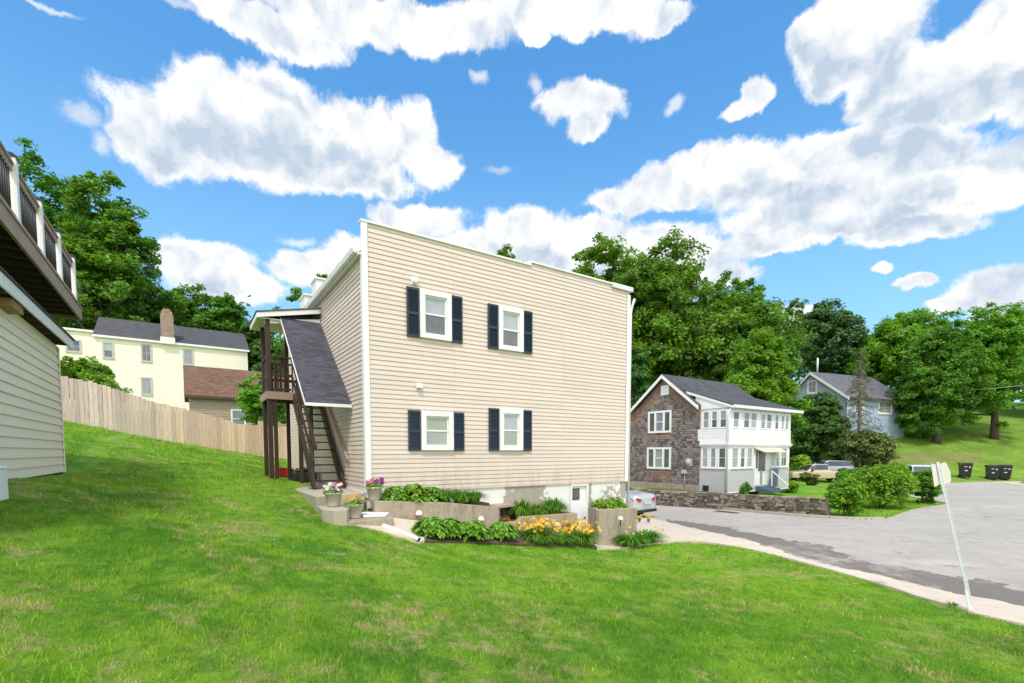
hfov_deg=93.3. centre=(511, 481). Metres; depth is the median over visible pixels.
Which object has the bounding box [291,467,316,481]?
storage bag
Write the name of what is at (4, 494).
utility box
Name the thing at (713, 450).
window
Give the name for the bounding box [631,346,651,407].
maple tree
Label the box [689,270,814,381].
maple tree
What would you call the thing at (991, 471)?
wheeled bin
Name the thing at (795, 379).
distant wood
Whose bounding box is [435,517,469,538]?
hosta plant
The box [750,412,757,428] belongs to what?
window
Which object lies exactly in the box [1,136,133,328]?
maple tree
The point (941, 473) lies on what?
sign post
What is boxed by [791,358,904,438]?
blue house
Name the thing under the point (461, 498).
grassy clump
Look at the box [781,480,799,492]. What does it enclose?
bush
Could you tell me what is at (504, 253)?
maple tree
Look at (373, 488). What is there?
flower pot
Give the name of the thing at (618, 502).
hosta plant
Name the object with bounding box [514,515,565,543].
daylily
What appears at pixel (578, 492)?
door
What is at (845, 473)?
bush
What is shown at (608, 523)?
retaining wall
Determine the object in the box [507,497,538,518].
green clump
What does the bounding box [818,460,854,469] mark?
parked car
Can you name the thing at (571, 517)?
retaining wall
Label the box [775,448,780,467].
window
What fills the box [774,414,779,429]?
window
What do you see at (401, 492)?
hosta plant
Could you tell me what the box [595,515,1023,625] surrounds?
pavement
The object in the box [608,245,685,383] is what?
maple tree
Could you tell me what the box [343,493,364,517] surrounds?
flower pot
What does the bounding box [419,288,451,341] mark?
window
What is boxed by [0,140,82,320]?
raised deck
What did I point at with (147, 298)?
maple tree
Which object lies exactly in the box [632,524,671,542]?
daylily
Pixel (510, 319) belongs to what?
window
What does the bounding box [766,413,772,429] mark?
window
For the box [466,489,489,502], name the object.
grassy clump
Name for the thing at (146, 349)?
window
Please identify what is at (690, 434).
shingle house
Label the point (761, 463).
door
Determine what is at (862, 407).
window
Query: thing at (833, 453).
bush
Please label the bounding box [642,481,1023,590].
road
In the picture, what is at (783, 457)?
window
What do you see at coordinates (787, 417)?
window
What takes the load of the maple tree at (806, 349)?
on the ground at (978, 448)
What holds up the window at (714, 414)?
in the shingle house at (690, 434)
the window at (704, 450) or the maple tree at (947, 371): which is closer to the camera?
the window at (704, 450)
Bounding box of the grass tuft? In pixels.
[945,601,958,608]
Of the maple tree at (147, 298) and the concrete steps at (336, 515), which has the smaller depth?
the concrete steps at (336, 515)
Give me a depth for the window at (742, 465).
24.50 m
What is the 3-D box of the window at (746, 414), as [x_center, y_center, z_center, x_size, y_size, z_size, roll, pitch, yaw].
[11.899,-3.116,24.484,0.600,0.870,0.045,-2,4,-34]
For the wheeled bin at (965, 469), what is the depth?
38.77 m
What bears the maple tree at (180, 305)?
on the ground at (978, 448)
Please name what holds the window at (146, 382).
in the yellow house at (146, 360)
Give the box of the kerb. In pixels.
[724,507,883,519]
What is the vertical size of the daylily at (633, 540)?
0.565 m
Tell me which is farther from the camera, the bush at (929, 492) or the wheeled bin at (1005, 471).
the wheeled bin at (1005, 471)
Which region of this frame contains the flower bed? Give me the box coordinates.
[424,530,594,546]
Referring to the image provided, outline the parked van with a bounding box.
[906,465,931,473]
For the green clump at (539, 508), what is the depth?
12.51 m
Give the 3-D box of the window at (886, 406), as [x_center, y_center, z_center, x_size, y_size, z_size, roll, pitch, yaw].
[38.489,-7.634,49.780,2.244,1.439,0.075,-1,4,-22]
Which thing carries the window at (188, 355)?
in the yellow house at (146, 360)
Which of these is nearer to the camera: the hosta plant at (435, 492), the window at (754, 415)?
the hosta plant at (435, 492)
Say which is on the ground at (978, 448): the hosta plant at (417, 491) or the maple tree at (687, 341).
the maple tree at (687, 341)
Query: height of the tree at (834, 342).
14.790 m
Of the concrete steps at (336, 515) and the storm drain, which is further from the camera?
the storm drain
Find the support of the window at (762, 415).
in the shingle house at (690, 434)
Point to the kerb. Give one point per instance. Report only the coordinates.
(814, 516)
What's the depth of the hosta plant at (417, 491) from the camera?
10.51 m
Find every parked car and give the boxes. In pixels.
[626,485,656,514]
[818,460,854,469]
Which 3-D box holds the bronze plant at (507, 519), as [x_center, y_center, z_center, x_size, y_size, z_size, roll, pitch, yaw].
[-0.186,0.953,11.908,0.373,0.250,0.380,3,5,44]
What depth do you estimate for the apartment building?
11.95 m
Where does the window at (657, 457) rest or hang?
in the shingle house at (690, 434)
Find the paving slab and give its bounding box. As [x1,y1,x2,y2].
[361,512,388,517]
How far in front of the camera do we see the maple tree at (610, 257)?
49.69 m
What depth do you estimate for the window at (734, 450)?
24.11 m
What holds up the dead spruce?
on the ground at (978, 448)
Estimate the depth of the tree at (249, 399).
27.38 m
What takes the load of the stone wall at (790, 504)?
on the ground at (978, 448)
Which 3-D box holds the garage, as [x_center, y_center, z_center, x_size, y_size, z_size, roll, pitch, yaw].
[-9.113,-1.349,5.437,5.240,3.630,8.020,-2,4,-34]
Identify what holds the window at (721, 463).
in the shingle house at (690, 434)
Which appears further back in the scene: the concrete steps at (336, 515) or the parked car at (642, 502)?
the parked car at (642, 502)
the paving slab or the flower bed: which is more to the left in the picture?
the paving slab
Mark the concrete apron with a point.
(405, 525)
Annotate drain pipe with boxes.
[382,524,420,541]
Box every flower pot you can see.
[323,482,343,506]
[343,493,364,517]
[365,477,383,499]
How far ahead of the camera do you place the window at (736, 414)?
23.98 m
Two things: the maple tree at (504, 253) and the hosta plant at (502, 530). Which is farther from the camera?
the maple tree at (504, 253)
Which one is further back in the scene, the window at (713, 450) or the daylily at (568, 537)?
the window at (713, 450)
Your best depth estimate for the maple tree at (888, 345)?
59.25 m
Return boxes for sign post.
[931,462,972,609]
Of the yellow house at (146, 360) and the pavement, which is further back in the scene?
the yellow house at (146, 360)
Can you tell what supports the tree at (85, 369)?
on the ground at (978, 448)
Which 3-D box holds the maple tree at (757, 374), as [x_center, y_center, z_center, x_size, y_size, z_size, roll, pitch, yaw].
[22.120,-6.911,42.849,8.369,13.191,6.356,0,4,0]
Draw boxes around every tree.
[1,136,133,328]
[52,170,162,330]
[60,356,133,416]
[121,274,164,322]
[144,283,212,327]
[182,292,248,333]
[235,373,285,439]
[239,320,278,370]
[251,344,283,372]
[272,286,302,371]
[316,272,327,277]
[497,243,519,259]
[571,232,655,383]
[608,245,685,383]
[631,225,771,384]
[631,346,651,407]
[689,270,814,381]
[722,325,814,443]
[775,298,819,380]
[789,391,853,461]
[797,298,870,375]
[839,336,877,377]
[842,307,978,392]
[885,318,1003,443]
[943,300,1023,439]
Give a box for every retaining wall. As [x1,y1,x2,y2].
[368,500,498,526]
[501,511,576,533]
[588,506,636,545]
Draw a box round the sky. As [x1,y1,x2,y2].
[0,0,1023,401]
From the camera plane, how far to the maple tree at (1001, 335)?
47.67 m
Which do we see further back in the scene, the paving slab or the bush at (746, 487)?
the bush at (746, 487)
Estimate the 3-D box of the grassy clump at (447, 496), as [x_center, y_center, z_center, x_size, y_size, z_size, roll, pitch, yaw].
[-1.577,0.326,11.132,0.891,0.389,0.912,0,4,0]
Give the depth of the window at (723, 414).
23.94 m
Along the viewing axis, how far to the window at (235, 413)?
31.28 m
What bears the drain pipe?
on the concrete apron
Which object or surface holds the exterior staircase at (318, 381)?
on the concrete steps at (336, 515)
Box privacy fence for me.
[61,376,286,458]
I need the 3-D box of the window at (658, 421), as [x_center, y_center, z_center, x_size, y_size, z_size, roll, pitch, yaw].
[8.283,-3.348,27.136,0.051,1.230,1.600,-2,4,-34]
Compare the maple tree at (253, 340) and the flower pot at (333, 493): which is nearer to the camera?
the flower pot at (333, 493)
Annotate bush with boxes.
[732,481,753,493]
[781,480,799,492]
[789,455,811,470]
[796,472,819,485]
[825,477,870,516]
[827,435,862,464]
[835,467,851,479]
[836,428,900,468]
[836,467,863,478]
[848,462,920,508]
[908,469,942,503]
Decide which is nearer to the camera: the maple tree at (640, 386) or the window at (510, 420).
the window at (510, 420)
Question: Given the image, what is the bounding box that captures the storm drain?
[713,510,737,512]
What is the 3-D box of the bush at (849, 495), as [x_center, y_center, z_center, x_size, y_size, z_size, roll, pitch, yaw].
[13.437,0.659,19.367,1.561,1.738,1.574,3,5,41]
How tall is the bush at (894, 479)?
2.264 m
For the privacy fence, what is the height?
3.807 m
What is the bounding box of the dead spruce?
[824,349,893,467]
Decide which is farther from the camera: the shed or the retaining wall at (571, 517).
the shed
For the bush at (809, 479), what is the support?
on the ground at (978, 448)
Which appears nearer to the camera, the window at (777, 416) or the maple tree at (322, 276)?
the window at (777, 416)
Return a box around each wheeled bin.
[957,463,973,477]
[984,465,999,479]
[998,465,1012,478]
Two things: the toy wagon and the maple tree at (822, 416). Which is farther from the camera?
the maple tree at (822, 416)
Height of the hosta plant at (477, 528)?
0.439 m
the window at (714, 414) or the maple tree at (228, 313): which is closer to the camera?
the window at (714, 414)
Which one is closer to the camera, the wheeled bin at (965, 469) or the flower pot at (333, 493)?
the flower pot at (333, 493)
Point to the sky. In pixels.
(868, 155)
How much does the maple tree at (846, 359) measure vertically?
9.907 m
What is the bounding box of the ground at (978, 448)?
[0,402,1023,682]
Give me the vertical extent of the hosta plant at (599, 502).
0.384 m
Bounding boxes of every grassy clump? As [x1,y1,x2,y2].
[430,487,458,502]
[450,488,479,503]
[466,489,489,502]
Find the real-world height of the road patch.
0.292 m
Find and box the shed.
[183,365,285,435]
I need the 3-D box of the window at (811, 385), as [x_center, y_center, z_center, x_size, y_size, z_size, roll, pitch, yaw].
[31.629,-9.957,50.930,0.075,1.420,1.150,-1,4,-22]
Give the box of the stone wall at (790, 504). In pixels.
[635,489,830,515]
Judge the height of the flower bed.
1.002 m
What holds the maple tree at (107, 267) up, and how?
on the ground at (978, 448)
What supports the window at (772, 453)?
in the shingle house at (690, 434)
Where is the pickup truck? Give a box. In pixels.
[789,464,837,481]
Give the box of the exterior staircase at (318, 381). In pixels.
[249,307,351,488]
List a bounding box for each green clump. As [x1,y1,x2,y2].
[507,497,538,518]
[527,502,550,514]
[542,497,572,513]
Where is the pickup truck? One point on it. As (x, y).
(823, 471)
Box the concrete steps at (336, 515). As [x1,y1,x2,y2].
[295,482,393,525]
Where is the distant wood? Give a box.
[75,291,1019,410]
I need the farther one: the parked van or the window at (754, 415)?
the parked van
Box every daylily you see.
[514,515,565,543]
[550,526,580,544]
[559,519,603,544]
[612,525,653,546]
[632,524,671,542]
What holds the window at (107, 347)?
in the yellow house at (146, 360)
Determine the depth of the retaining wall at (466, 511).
10.68 m
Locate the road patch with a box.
[667,519,1023,605]
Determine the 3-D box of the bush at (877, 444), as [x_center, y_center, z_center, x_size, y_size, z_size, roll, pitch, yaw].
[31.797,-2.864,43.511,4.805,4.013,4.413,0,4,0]
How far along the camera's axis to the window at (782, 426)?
26.46 m
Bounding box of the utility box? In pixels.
[0,466,8,500]
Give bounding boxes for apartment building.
[281,218,635,530]
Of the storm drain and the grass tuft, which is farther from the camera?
the storm drain
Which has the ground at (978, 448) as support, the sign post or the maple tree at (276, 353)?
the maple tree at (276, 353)
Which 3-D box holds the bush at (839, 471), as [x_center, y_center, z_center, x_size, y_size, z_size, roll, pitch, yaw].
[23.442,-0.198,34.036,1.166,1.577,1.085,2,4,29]
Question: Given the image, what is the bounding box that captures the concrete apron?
[357,518,555,543]
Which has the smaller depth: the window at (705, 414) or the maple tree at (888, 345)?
the window at (705, 414)
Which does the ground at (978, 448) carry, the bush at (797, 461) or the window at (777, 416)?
the bush at (797, 461)
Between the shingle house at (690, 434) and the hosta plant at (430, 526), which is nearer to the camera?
the hosta plant at (430, 526)
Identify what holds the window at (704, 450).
in the shingle house at (690, 434)
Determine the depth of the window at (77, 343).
39.07 m
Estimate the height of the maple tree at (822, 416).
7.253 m
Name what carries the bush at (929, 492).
on the ground at (978, 448)
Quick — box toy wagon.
[274,467,293,477]
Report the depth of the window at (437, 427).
11.23 m
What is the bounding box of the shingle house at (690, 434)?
[626,374,803,492]
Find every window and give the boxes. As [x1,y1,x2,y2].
[65,339,81,352]
[102,341,113,358]
[140,343,152,362]
[140,377,152,395]
[182,348,193,365]
[231,409,245,423]
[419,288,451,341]
[421,410,453,449]
[498,305,523,351]
[499,408,522,449]
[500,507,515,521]
[647,447,670,468]
[648,410,671,432]
[701,447,708,468]
[702,411,709,428]
[708,447,716,468]
[710,410,717,428]
[717,447,726,468]
[719,410,727,427]
[731,447,738,468]
[732,410,739,427]
[739,447,745,468]
[743,411,750,428]
[746,447,753,468]
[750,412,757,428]
[760,413,766,429]
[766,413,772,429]
[770,452,774,467]
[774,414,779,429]
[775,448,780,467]
[780,414,784,429]
[780,448,787,466]
[784,415,789,430]
[807,380,816,393]
[855,400,863,414]
[878,401,891,414]
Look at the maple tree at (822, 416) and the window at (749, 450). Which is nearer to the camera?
the window at (749, 450)
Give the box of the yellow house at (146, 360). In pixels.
[56,309,249,410]
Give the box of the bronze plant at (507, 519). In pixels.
[499,516,510,521]
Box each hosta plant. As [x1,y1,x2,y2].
[379,486,410,506]
[399,483,428,503]
[410,516,450,538]
[419,486,445,502]
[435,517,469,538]
[459,520,492,543]
[488,521,519,542]
[590,498,617,508]
[602,497,628,508]
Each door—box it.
[572,486,585,530]
[754,449,769,485]
[772,468,777,486]
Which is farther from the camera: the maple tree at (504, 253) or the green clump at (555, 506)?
the maple tree at (504, 253)
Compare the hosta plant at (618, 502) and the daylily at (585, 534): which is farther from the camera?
the hosta plant at (618, 502)
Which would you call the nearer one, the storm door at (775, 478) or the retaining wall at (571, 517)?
the retaining wall at (571, 517)
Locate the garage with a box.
[0,266,74,478]
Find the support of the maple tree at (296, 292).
on the ground at (978, 448)

